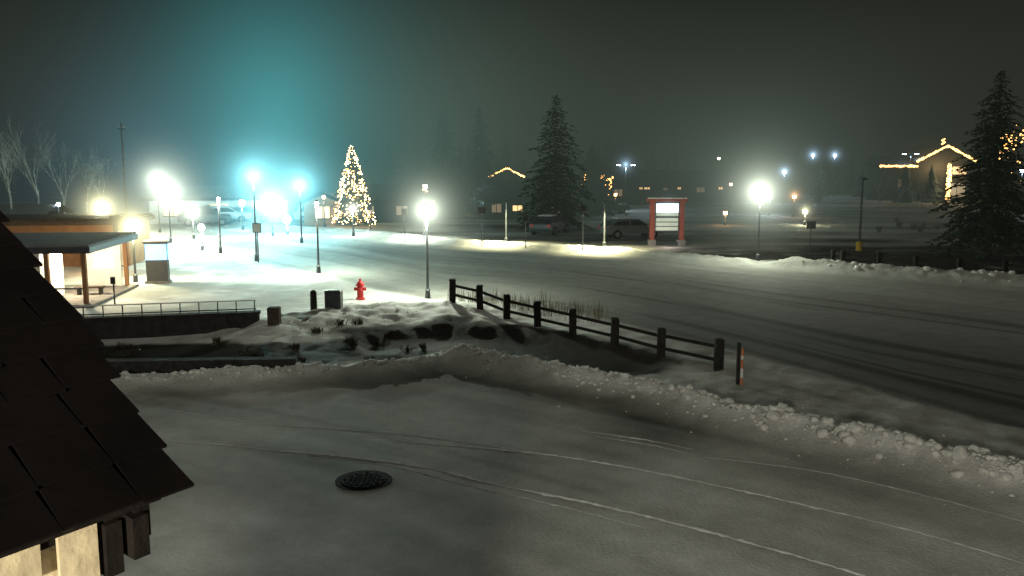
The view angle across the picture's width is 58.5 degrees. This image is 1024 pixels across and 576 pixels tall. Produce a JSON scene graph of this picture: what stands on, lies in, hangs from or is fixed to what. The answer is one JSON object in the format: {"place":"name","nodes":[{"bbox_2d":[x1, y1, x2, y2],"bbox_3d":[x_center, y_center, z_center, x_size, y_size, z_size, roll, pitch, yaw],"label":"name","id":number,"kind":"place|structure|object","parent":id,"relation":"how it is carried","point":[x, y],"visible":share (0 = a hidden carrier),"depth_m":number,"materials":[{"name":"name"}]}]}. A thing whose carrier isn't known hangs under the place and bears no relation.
{"place":"outdoors","nodes":[
{"label":"outdoors","id":0,"kind":"place"},
{"bbox_2d":[0,211,193,575],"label":"shingled roof eave","id":1,"kind":"object","parent":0,"point":[90,470],"visible":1,"depth_m":2.57,"materials":[{"name":"brown wood"}]},
{"bbox_2d":[345,340,357,347],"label":"shrub","id":2,"kind":"object","parent":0,"point":[353,344],"visible":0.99,"depth_m":29.17,"materials":[{"name":"plant"}]},
{"bbox_2d":[345,335,358,344],"bbox_3d":[-5.193,1.713,29.572,0.416,0.376,0.424,-6,11,-37],"label":"shrub","id":3,"kind":"object","parent":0,"point":[353,339],"visible":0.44,"depth_m":29.60,"materials":[{"name":"plant"}]},
{"bbox_2d":[0,159,1023,468],"bbox_3d":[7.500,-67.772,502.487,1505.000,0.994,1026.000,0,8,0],"label":"snowy ground","id":4,"kind":"structure","parent":0,"point":[206,273],"depth_m":39.24,"materials":[{"name":"white snow"}]},
{"bbox_2d":[0,133,19,208],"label":"aspen tree","id":5,"kind":"object","parent":4,"relation":"on","point":[5,177],"visible":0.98,"depth_m":73.76,"materials":[{"name":"grey plant"}]},
{"bbox_2d":[0,114,58,203],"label":"aspen tree","id":6,"kind":"object","parent":4,"relation":"on","point":[28,172],"visible":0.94,"depth_m":76.61,"materials":[{"name":"grey plant"}]},
{"bbox_2d":[0,204,73,213],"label":"shop building","id":7,"kind":"structure","parent":4,"relation":"on","point":[33,209],"depth_m":75.10,"materials":[{"name":"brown wood"}]},
{"bbox_2d":[31,139,88,213],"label":"aspen tree","id":8,"kind":"object","parent":4,"relation":"on","point":[50,167],"visible":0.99,"depth_m":78.50,"materials":[{"name":"grey plant"}]},
{"bbox_2d":[13,232,138,307],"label":"park pavilion","id":9,"kind":"structure","parent":4,"relation":"on","point":[101,265],"depth_m":39.64,"materials":[{"name":"paint"}]},
{"bbox_2d":[2,214,154,266],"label":"brown building","id":10,"kind":"structure","parent":4,"relation":"on","point":[30,223],"depth_m":50.60,"materials":[{"name":"paint"}]},
{"bbox_2d":[74,145,112,213],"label":"aspen tree","id":11,"kind":"object","parent":4,"relation":"on","point":[88,187],"visible":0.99,"depth_m":79.06,"materials":[{"name":"grey plant"}]},
{"bbox_2d":[96,201,106,213],"bbox_3d":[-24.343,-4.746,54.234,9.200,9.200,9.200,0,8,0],"label":"street lamp","id":12,"kind":"object","parent":4,"relation":"on","point":[101,207],"visible":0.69,"depth_m":54.06,"materials":[{"name":"glass"}]},
{"bbox_2d":[110,277,115,303],"bbox_3d":[-16.353,0.183,37.556,0.200,1.300,0.106,0,8,0],"label":"traffic sign","id":13,"kind":"object","parent":4,"relation":"on","point":[112,280],"visible":0.83,"depth_m":37.48,"materials":[{"name":"metal"}]},
{"bbox_2d":[111,341,128,350],"bbox_3d":[-12.534,1.873,29.094,0.504,0.331,0.596,3,9,20],"label":"shrub","id":14,"kind":"object","parent":4,"relation":"on","point":[118,347],"visible":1,"depth_m":29.13,"materials":[{"name":"green plant"}]},
{"bbox_2d":[127,218,137,281],"bbox_3d":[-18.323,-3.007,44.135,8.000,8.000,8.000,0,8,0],"label":"street lamp","id":15,"kind":"object","parent":4,"relation":"on","point":[132,225],"visible":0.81,"depth_m":44.22,"materials":[{"name":"paint"}]},
{"bbox_2d":[126,346,139,356],"bbox_3d":[-11.714,1.980,28.272,0.516,0.360,0.326,-8,11,-43],"label":"shrub","id":16,"kind":"object","parent":4,"relation":"on","point":[132,352],"visible":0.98,"depth_m":28.28,"materials":[{"name":"plant"}]},
{"bbox_2d":[143,240,171,283],"bbox_3d":[-17.123,-1.276,44.160,1.150,2.070,0.600,-1,8,-9],"label":"information kiosk","id":17,"kind":"object","parent":4,"relation":"on","point":[157,255],"visible":1,"depth_m":43.95,"materials":[{"name":"metal"}]},
{"bbox_2d":[153,174,161,232],"bbox_3d":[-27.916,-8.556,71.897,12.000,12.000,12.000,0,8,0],"label":"street lamp","id":18,"kind":"object","parent":4,"relation":"on","point":[157,179],"visible":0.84,"depth_m":72.02,"materials":[{"name":"metal"}]},
{"bbox_2d":[164,187,172,242],"bbox_3d":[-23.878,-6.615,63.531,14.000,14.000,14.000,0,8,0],"label":"street lamp","id":19,"kind":"object","parent":4,"relation":"on","point":[168,192],"visible":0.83,"depth_m":63.62,"materials":[{"name":"metal"}]},
{"bbox_2d":[80,310,260,339],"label":"retaining wall","id":20,"kind":"structure","parent":4,"relation":"on","point":[136,326],"depth_m":31.18,"materials":[{"name":"concrete"}]},
{"bbox_2d":[73,300,255,317],"bbox_3d":[-12.330,0.721,31.125,6.978,0.411,0.044,-2,9,-13],"label":"metal railing","id":21,"kind":"object","parent":20,"relation":"on","point":[161,312],"visible":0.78,"depth_m":31.22,"materials":[{"name":"grey metal"}]},
{"bbox_2d":[189,207,195,238],"bbox_3d":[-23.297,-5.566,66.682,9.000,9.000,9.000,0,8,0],"label":"street lamp","id":22,"kind":"object","parent":4,"relation":"on","point":[192,211],"visible":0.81,"depth_m":66.67,"materials":[{"name":"paint"}]},
{"bbox_2d":[106,356,296,373],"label":"stone wall","id":23,"kind":"structure","parent":4,"relation":"on","point":[146,365],"depth_m":25.83,"materials":[{"name":"grey stone"}]},
{"bbox_2d":[198,223,204,250],"bbox_3d":[-19.936,-3.248,58.757,0.394,1.920,0.384,0,8,0],"label":"street lamp","id":24,"kind":"object","parent":4,"relation":"on","point":[201,227],"visible":0.99,"depth_m":58.69,"materials":[{"name":"paint"}]},
{"bbox_2d":[140,185,298,223],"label":"shop building","id":25,"kind":"structure","parent":4,"relation":"on","point":[181,198],"depth_m":82.35,"materials":[{"name":"white paint"}]},
{"bbox_2d":[217,196,222,253],"bbox_3d":[-18.268,-3.907,57.087,0.277,3.710,0.276,0,8,0],"label":"street lamp","id":26,"kind":"object","parent":4,"relation":"on","point":[220,247],"visible":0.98,"depth_m":57.08,"materials":[{"name":"metal"}]},
{"bbox_2d":[212,339,227,347],"bbox_3d":[-9.335,1.770,29.261,0.308,0.341,0.415,8,11,42],"label":"shrub","id":27,"kind":"object","parent":4,"relation":"on","point":[220,344],"visible":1,"depth_m":29.20,"materials":[{"name":"plant"}]},
{"bbox_2d":[238,348,254,355],"bbox_3d":[-8.220,1.974,28.250,0.508,0.300,0.395,-4,9,-24],"label":"shrub","id":28,"kind":"object","parent":4,"relation":"on","point":[245,352],"visible":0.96,"depth_m":28.20,"materials":[{"name":"brown plant"}]},
{"bbox_2d":[248,349,258,356],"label":"shrub","id":29,"kind":"object","parent":4,"relation":"on","point":[253,353],"visible":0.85,"depth_m":28.14,"materials":[{"name":"plant"}]},
{"bbox_2d":[250,171,257,260],"bbox_3d":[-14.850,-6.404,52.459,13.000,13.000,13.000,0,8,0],"label":"street lamp","id":30,"kind":"object","parent":4,"relation":"on","point":[253,176],"visible":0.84,"depth_m":52.69,"materials":[{"name":"metal"}]},
{"bbox_2d":[252,222,260,262],"bbox_3d":[-14.560,-2.546,52.343,0.500,2.400,0.146,0,8,0],"label":"traffic sign","id":31,"kind":"object","parent":4,"relation":"on","point":[256,227],"visible":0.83,"depth_m":52.16,"materials":[{"name":"metal"}]},
{"bbox_2d":[267,198,276,236],"bbox_3d":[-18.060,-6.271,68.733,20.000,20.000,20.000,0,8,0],"label":"street lamp","id":32,"kind":"object","parent":4,"relation":"on","point":[271,204],"visible":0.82,"depth_m":68.58,"materials":[{"name":"paint"}]},
{"bbox_2d":[267,306,280,325],"bbox_3d":[-8.183,0.957,31.461,0.426,0.620,0.376,0,8,0],"label":"junction box","id":33,"kind":"object","parent":4,"relation":"on","point":[273,315],"visible":1,"depth_m":31.30,"materials":[{"name":"brown metal"}]},
{"bbox_2d":[289,342,299,351],"bbox_3d":[-6.772,1.825,28.571,0.341,0.371,0.387,0,8,0],"label":"shrub","id":34,"kind":"object","parent":4,"relation":"on","point":[296,347],"visible":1,"depth_m":28.52,"materials":[{"name":"brown plant"}]},
{"bbox_2d":[294,202,305,222],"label":"parked car","id":35,"kind":"object","parent":4,"relation":"on","point":[297,214],"visible":0.21,"depth_m":82.25,"materials":[{"name":"white paint"}]},
{"bbox_2d":[310,290,316,309],"bbox_3d":[-7.565,0.465,34.857,0.257,0.780,0.257,0,8,0],"label":"wooden bollard","id":36,"kind":"object","parent":4,"relation":"on","point":[313,299],"visible":0.84,"depth_m":34.77,"materials":[{"name":"brown wood"}]},
{"bbox_2d":[296,189,346,224],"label":"shop building","id":37,"kind":"structure","parent":4,"relation":"on","point":[309,213],"depth_m":79.82,"materials":[{"name":"brown paint"}]},
{"bbox_2d":[322,194,325,226],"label":"street lamp","id":38,"kind":"object","parent":4,"relation":"on","point":[323,199],"visible":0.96,"depth_m":76.04,"materials":[{"name":"metal"}]},
{"bbox_2d":[324,289,342,308],"bbox_3d":[-6.764,0.418,34.706,0.630,0.720,0.535,0,8,0],"label":"utility box","id":39,"kind":"object","parent":4,"relation":"on","point":[333,298],"visible":0.92,"depth_m":34.45,"materials":[{"name":"paint"}]},
{"bbox_2d":[335,319,347,327],"bbox_3d":[-5.970,1.196,31.951,0.459,0.362,0.446,-2,9,-12],"label":"shrub","id":40,"kind":"object","parent":4,"relation":"on","point":[340,323],"visible":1,"depth_m":31.92,"materials":[{"name":"plant"}]},
{"bbox_2d":[330,145,376,225],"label":"christmas tree","id":41,"kind":"object","parent":4,"relation":"on","point":[351,199],"visible":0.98,"depth_m":78.97,"materials":[{"name":"green plant"}]},
{"bbox_2d":[350,318,363,324],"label":"shrub","id":42,"kind":"object","parent":4,"relation":"on","point":[360,321],"visible":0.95,"depth_m":32.13,"materials":[{"name":"plant"}]},
{"bbox_2d":[354,279,365,299],"bbox_3d":[-6.433,0.054,38.716,0.500,0.900,0.459,0,8,0],"label":"fire hydrant","id":43,"kind":"object","parent":4,"relation":"on","point":[360,288],"visible":1,"depth_m":38.65,"materials":[{"name":"red metal"}]},
{"bbox_2d":[367,204,371,230],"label":"traffic sign","id":44,"kind":"object","parent":4,"relation":"on","point":[369,207],"visible":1,"depth_m":70.97,"materials":[{"name":"metal"}]},
{"bbox_2d":[363,354,376,359],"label":"shrub","id":45,"kind":"object","parent":4,"relation":"on","point":[374,356],"visible":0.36,"depth_m":26.99,"materials":[{"name":"plant"}]},
{"bbox_2d":[370,339,380,347],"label":"shrub","id":46,"kind":"object","parent":4,"relation":"on","point":[376,343],"visible":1,"depth_m":31.00,"materials":[{"name":"green plant"}]},
{"bbox_2d":[349,183,433,222],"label":"shop building","id":47,"kind":"structure","parent":4,"relation":"on","point":[390,201],"depth_m":82.70,"materials":[{"name":"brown wood"}]},
{"bbox_2d":[400,344,414,351],"bbox_3d":[-3.315,1.908,28.653,0.370,0.281,0.461,7,11,40],"label":"shrub","id":48,"kind":"object","parent":4,"relation":"on","point":[407,348],"visible":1,"depth_m":28.67,"materials":[{"name":"brown plant"}]},
{"bbox_2d":[415,343,426,350],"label":"shrub","id":49,"kind":"object","parent":4,"relation":"on","point":[422,347],"visible":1,"depth_m":28.75,"materials":[{"name":"plant"}]},
{"bbox_2d":[420,194,425,235],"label":"street lamp","id":50,"kind":"object","parent":4,"relation":"on","point":[424,230],"visible":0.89,"depth_m":66.71,"materials":[{"name":"metal"}]},
{"bbox_2d":[423,184,426,228],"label":"lamp post","id":51,"kind":"object","parent":4,"relation":"on","point":[425,186],"visible":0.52,"depth_m":75.83,"materials":[{"name":"metal"}]},
{"bbox_2d":[423,203,430,298],"bbox_3d":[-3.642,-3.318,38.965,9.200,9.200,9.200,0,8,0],"label":"street lamp","id":52,"kind":"object","parent":4,"relation":"on","point":[426,209],"visible":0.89,"depth_m":39.20,"materials":[{"name":"metal"}]},
{"bbox_2d":[410,113,477,219],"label":"spruce tree","id":53,"kind":"object","parent":4,"relation":"on","point":[441,187],"visible":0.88,"depth_m":87.32,"materials":[{"name":"green plant"}]},
{"bbox_2d":[446,106,506,219],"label":"spruce tree","id":54,"kind":"object","parent":4,"relation":"on","point":[480,157],"visible":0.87,"depth_m":86.52,"materials":[{"name":"green plant"}]},
{"bbox_2d":[503,199,508,241],"bbox_3d":[-0.406,-4.486,62.392,0.340,3.180,1.288,0,8,0],"label":"street lamp","id":55,"kind":"object","parent":4,"relation":"on","point":[506,201],"visible":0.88,"depth_m":62.82,"materials":[{"name":"metal"}]},
{"bbox_2d":[488,166,524,180],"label":"roof","id":56,"kind":"structure","parent":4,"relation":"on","point":[508,176],"depth_m":103.18,"materials":[{"name":"brown wood"}]},
{"bbox_2d":[0,129,1023,203],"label":"distant trees","id":57,"kind":"object","parent":4,"relation":"on","point":[141,178],"visible":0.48,"depth_m":140.19,"materials":[{"name":"plant"}]},
{"bbox_2d":[523,214,528,247],"bbox_3d":[0.895,-3.655,59.498,0.350,2.300,0.106,0,8,0],"label":"traffic sign","id":58,"kind":"object","parent":4,"relation":"on","point":[525,218],"visible":1,"depth_m":59.34,"materials":[{"name":"metal"}]},
{"bbox_2d":[476,181,580,219],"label":"shop building","id":59,"kind":"structure","parent":4,"relation":"on","point":[511,191],"depth_m":86.26,"materials":[{"name":"brown wood"}]},
{"bbox_2d":[529,214,569,235],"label":"parked car","id":60,"kind":"object","parent":4,"relation":"on","point":[553,223],"visible":1,"depth_m":69.60,"materials":[{"name":"paint"}]},
{"bbox_2d":[515,95,596,232],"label":"spruce tree","id":61,"kind":"object","parent":4,"relation":"on","point":[556,201],"visible":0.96,"depth_m":73.69,"materials":[{"name":"green plant"}]},
{"bbox_2d":[116,257,1023,504],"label":"snow chunks","id":62,"kind":"object","parent":4,"relation":"on","point":[846,437],"visible":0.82,"depth_m":20.32,"materials":[{"name":"white snow"}]},
{"bbox_2d":[449,278,724,370],"bbox_3d":[2.001,1.287,31.186,0.877,1.971,13.018,-7,11,-40],"label":"wooden fence","id":63,"kind":"object","parent":4,"relation":"on","point":[718,345],"visible":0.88,"depth_m":30.40,"materials":[{"name":"brown wood"}]},
{"bbox_2d":[568,146,630,215],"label":"spruce tree","id":64,"kind":"object","parent":4,"relation":"on","point":[597,206],"visible":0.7,"depth_m":93.10,"materials":[{"name":"green plant"}]},
{"bbox_2d":[602,201,608,246],"bbox_3d":[6.011,-4.013,58.952,0.340,3.180,1.288,0,8,0],"label":"street lamp","id":65,"kind":"object","parent":4,"relation":"on","point":[604,203],"visible":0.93,"depth_m":59.42,"materials":[{"name":"metal"}]},
{"bbox_2d":[567,166,644,204],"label":"shop building","id":66,"kind":"structure","parent":4,"relation":"on","point":[634,177],"depth_m":110.56,"materials":[{"name":"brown wood"}]},
{"bbox_2d":[592,199,629,213],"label":"parked car","id":67,"kind":"object","parent":4,"relation":"on","point":[620,207],"visible":0.41,"depth_m":95.56,"materials":[{"name":"silver paint"}]},
{"bbox_2d":[616,164,635,202],"bbox_3d":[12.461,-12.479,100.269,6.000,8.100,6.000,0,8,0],"label":"parking lot light","id":68,"kind":"object","parent":4,"relation":"on","point":[625,177],"visible":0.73,"depth_m":100.24,"materials":[{"name":"paint"}]},
{"bbox_2d":[598,217,663,238],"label":"parked car","id":69,"kind":"object","parent":4,"relation":"on","point":[616,227],"visible":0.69,"depth_m":67.00,"materials":[{"name":"silver paint"}]},
{"bbox_2d":[647,198,687,245],"bbox_3d":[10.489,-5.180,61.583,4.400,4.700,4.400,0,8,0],"label":"monument sign","id":70,"kind":"object","parent":4,"relation":"on","point":[666,223],"visible":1,"depth_m":61.78,"materials":[{"name":"wood"}]},
{"bbox_2d":[638,170,747,200],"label":"shop building","id":71,"kind":"structure","parent":4,"relation":"on","point":[691,185],"depth_m":119.46,"materials":[{"name":"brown wood"}]},
{"bbox_2d":[736,342,743,384],"bbox_3d":[6.109,2.128,24.499,0.184,1.350,0.080,0,8,0],"label":"snow marker post","id":72,"kind":"object","parent":4,"relation":"on","point":[739,370],"visible":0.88,"depth_m":24.46,"materials":[{"name":"orange paint"}]},
{"bbox_2d":[756,187,762,260],"bbox_3d":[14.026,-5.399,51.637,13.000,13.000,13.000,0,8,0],"label":"street lamp","id":73,"kind":"object","parent":4,"relation":"on","point":[760,192],"visible":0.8,"depth_m":51.86,"materials":[{"name":"metal"}]},
{"bbox_2d":[782,171,785,203],"bbox_3d":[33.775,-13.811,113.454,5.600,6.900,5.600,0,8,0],"label":"lamp post","id":74,"kind":"object","parent":4,"relation":"on","point":[784,172],"visible":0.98,"depth_m":113.63,"materials":[{"name":"metal"}]},
{"bbox_2d":[792,194,795,216],"bbox_3d":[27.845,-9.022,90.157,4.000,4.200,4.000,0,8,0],"label":"lamp post","id":75,"kind":"object","parent":4,"relation":"on","point":[794,197],"visible":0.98,"depth_m":90.27,"materials":[{"name":"metal"}]},
{"bbox_2d":[803,209,806,224],"bbox_3d":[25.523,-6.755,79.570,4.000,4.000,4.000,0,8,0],"label":"lamp post","id":76,"kind":"object","parent":4,"relation":"on","point":[805,213],"visible":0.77,"depth_m":79.63,"materials":[{"name":"metal"}]},
{"bbox_2d":[806,221,815,250],"bbox_3d":[19.179,-3.304,58.731,0.600,2.000,0.106,0,8,0],"label":"traffic sign","id":77,"kind":"object","parent":4,"relation":"on","point":[810,225],"visible":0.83,"depth_m":58.58,"materials":[{"name":"metal"}]},
{"bbox_2d":[810,154,813,195],"bbox_3d":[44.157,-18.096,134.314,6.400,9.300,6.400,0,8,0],"label":"lamp post","id":78,"kind":"object","parent":4,"relation":"on","point":[812,173],"visible":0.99,"depth_m":134.47,"materials":[{"name":"metal"}]},
{"bbox_2d":[832,154,835,195],"bbox_3d":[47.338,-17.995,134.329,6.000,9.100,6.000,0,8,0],"label":"lamp post","id":79,"kind":"object","parent":4,"relation":"on","point":[834,155],"visible":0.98,"depth_m":134.51,"materials":[{"name":"metal"}]},
{"bbox_2d":[856,178,867,250],"bbox_3d":[22.184,-4.655,58.048,0.398,4.660,0.600,0,8,0],"label":"light pole","id":80,"kind":"object","parent":4,"relation":"on","point":[859,243],"visible":1,"depth_m":58.17,"materials":[{"name":"metal"}]},
{"bbox_2d":[875,225,886,232],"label":"shrub","id":81,"kind":"object","parent":4,"relation":"on","point":[879,228],"visible":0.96,"depth_m":72.33,"materials":[{"name":"green plant"}]},
{"bbox_2d":[866,169,899,209],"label":"deciduous tree","id":82,"kind":"object","parent":4,"relation":"on","point":[879,197],"visible":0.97,"depth_m":100.46,"materials":[{"name":"brown plant"}]},
{"bbox_2d":[862,156,917,200],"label":"lodge annex","id":83,"kind":"object","parent":4,"relation":"on","point":[884,165],"visible":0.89,"depth_m":120.96,"materials":[{"name":"brown wood"}]},
{"bbox_2d":[887,173,910,215],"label":"deciduous tree","id":84,"kind":"object","parent":4,"relation":"on","point":[897,190],"visible":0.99,"depth_m":92.01,"materials":[{"name":"brown plant"}]},
{"bbox_2d":[908,185,932,224],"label":"deciduous tree","id":85,"kind":"object","parent":4,"relation":"on","point":[912,195],"visible":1,"depth_m":79.54,"materials":[{"name":"brown plant"}]},
{"bbox_2d":[830,250,1023,273],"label":"wooden fence","id":86,"kind":"object","parent":4,"relation":"on","point":[959,262],"visible":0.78,"depth_m":48.55,"materials":[{"name":"brown wood"}]},
{"bbox_2d":[900,145,976,200],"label":"lodge building","id":87,"kind":"structure","parent":4,"relation":"on","point":[941,157],"depth_m":119.53,"materials":[{"name":"brown wood"}]},
{"bbox_2d":[924,70,1023,258],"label":"spruce tree","id":88,"kind":"object","parent":4,"relation":"on","point":[986,225],"visible":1,"depth_m":54.56,"materials":[{"name":"green plant"}]},
{"bbox_2d":[999,125,1023,193],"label":"wrapped light tree","id":89,"kind":"object","parent":4,"relation":"on","point":[1016,153],"visible":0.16,"depth_m":105.59,"materials":[{"name":"yellow plant"}]},
{"bbox_2d":[0,0,1023,158],"label":"sky","id":90,"kind":"structure","parent":0,"point":[184,79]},
{"bbox_2d":[447,287,611,323],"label":"dry grass","id":91,"kind":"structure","parent":0,"point":[543,305],"depth_m":35.63,"materials":[{"name":"brown plant"}]},
{"bbox_2d":[100,350,1023,575],"bbox_3d":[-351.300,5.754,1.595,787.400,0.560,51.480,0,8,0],"label":"driveway","id":92,"kind":"structure","parent":0,"point":[237,510],"depth_m":17.10,"materials":[{"name":"white snow"}]},
{"bbox_2d":[335,470,391,490],"bbox_3d":[-2.839,3.683,17.511,1.080,0.069,1.080,0,8,0],"label":"manhole cover","id":93,"kind":"object","parent":92,"relation":"on","point":[363,480],"visible":1,"depth_m":17.43,"materials":[{"name":"metal"}]},
{"bbox_2d":[158,408,1023,575],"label":"tyre track ridges","id":94,"kind":"object","parent":92,"relation":"on","point":[617,509],"visible":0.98,"depth_m":17.08,"materials":[{"name":"white snow"}]},
{"bbox_2d":[149,220,1023,430],"bbox_3d":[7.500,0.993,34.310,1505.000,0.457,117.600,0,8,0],"label":"road","id":95,"kind":"structure","parent":0,"point":[949,343],"depth_m":39.78,"materials":[{"name":"white snow"}]},
{"bbox_2d":[78,159,117,213],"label":"aspen tree","id":96,"kind":"object","parent":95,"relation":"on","point":[101,176],"visible":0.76,"depth_m":81.48,"materials":[{"name":"plant"}]},
{"bbox_2d":[118,123,127,213],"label":"utility pole","id":97,"kind":"object","parent":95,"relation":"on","point":[124,178],"visible":0.89,"depth_m":78.98,"materials":[{"name":"brown wood"}]},
{"bbox_2d":[177,204,231,226],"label":"parked car","id":98,"kind":"object","parent":95,"relation":"on","point":[206,213],"visible":0.92,"depth_m":78.75,"materials":[{"name":"paint"}]},
{"bbox_2d":[205,205,250,223],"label":"parked car","id":99,"kind":"object","parent":95,"relation":"on","point":[232,212],"visible":0.56,"depth_m":80.54,"materials":[{"name":"white paint"}]},
{"bbox_2d":[239,198,244,229],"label":"street lamp","id":100,"kind":"object","parent":95,"relation":"on","point":[241,202],"visible":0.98,"depth_m":74.66,"materials":[{"name":"metal"}]},
{"bbox_2d":[232,205,271,222],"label":"parked car","id":101,"kind":"object","parent":95,"relation":"on","point":[263,216],"visible":0.48,"depth_m":82.01,"materials":[{"name":"silver paint"}]},
{"bbox_2d":[283,214,290,234],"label":"street lamp","id":102,"kind":"object","parent":95,"relation":"on","point":[286,219],"visible":0.97,"depth_m":69.88,"materials":[{"name":"paint"}]},
{"bbox_2d":[297,181,302,242],"bbox_3d":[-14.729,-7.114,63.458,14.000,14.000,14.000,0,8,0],"label":"street lamp","id":103,"kind":"object","parent":95,"relation":"on","point":[299,184],"visible":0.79,"depth_m":63.68,"materials":[{"name":"metal"}]},
{"bbox_2d":[314,200,320,272],"bbox_3d":[-10.136,-2.626,47.672,0.277,3.910,0.276,0,8,0],"label":"street lamp","id":104,"kind":"object","parent":95,"relation":"on","point":[318,267],"visible":0.98,"depth_m":47.66,"materials":[{"name":"metal"}]},
{"bbox_2d":[351,205,354,235],"bbox_3d":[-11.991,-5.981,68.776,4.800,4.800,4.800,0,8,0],"label":"street lamp","id":105,"kind":"object","parent":95,"relation":"on","point":[352,211],"visible":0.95,"depth_m":68.89,"materials":[{"name":"metal"}]},
{"bbox_2d":[401,209,406,242],"bbox_3d":[-7.502,-4.293,63.854,0.400,2.500,0.106,0,8,0],"label":"traffic sign","id":106,"kind":"object","parent":95,"relation":"on","point":[404,212],"visible":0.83,"depth_m":63.68,"materials":[{"name":"metal"}]},
{"bbox_2d":[477,207,485,245],"bbox_3d":[-2.016,-4.093,61.139,0.600,2.700,0.106,0,8,0],"label":"traffic sign","id":107,"kind":"object","parent":95,"relation":"on","point":[481,210],"visible":1,"depth_m":60.95,"materials":[{"name":"metal"}]},
{"bbox_2d":[580,204,585,249],"bbox_3d":[4.482,-3.800,57.861,0.350,3.000,0.106,0,8,0],"label":"traffic sign","id":108,"kind":"object","parent":95,"relation":"on","point":[582,208],"visible":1,"depth_m":57.66,"materials":[{"name":"metal"}]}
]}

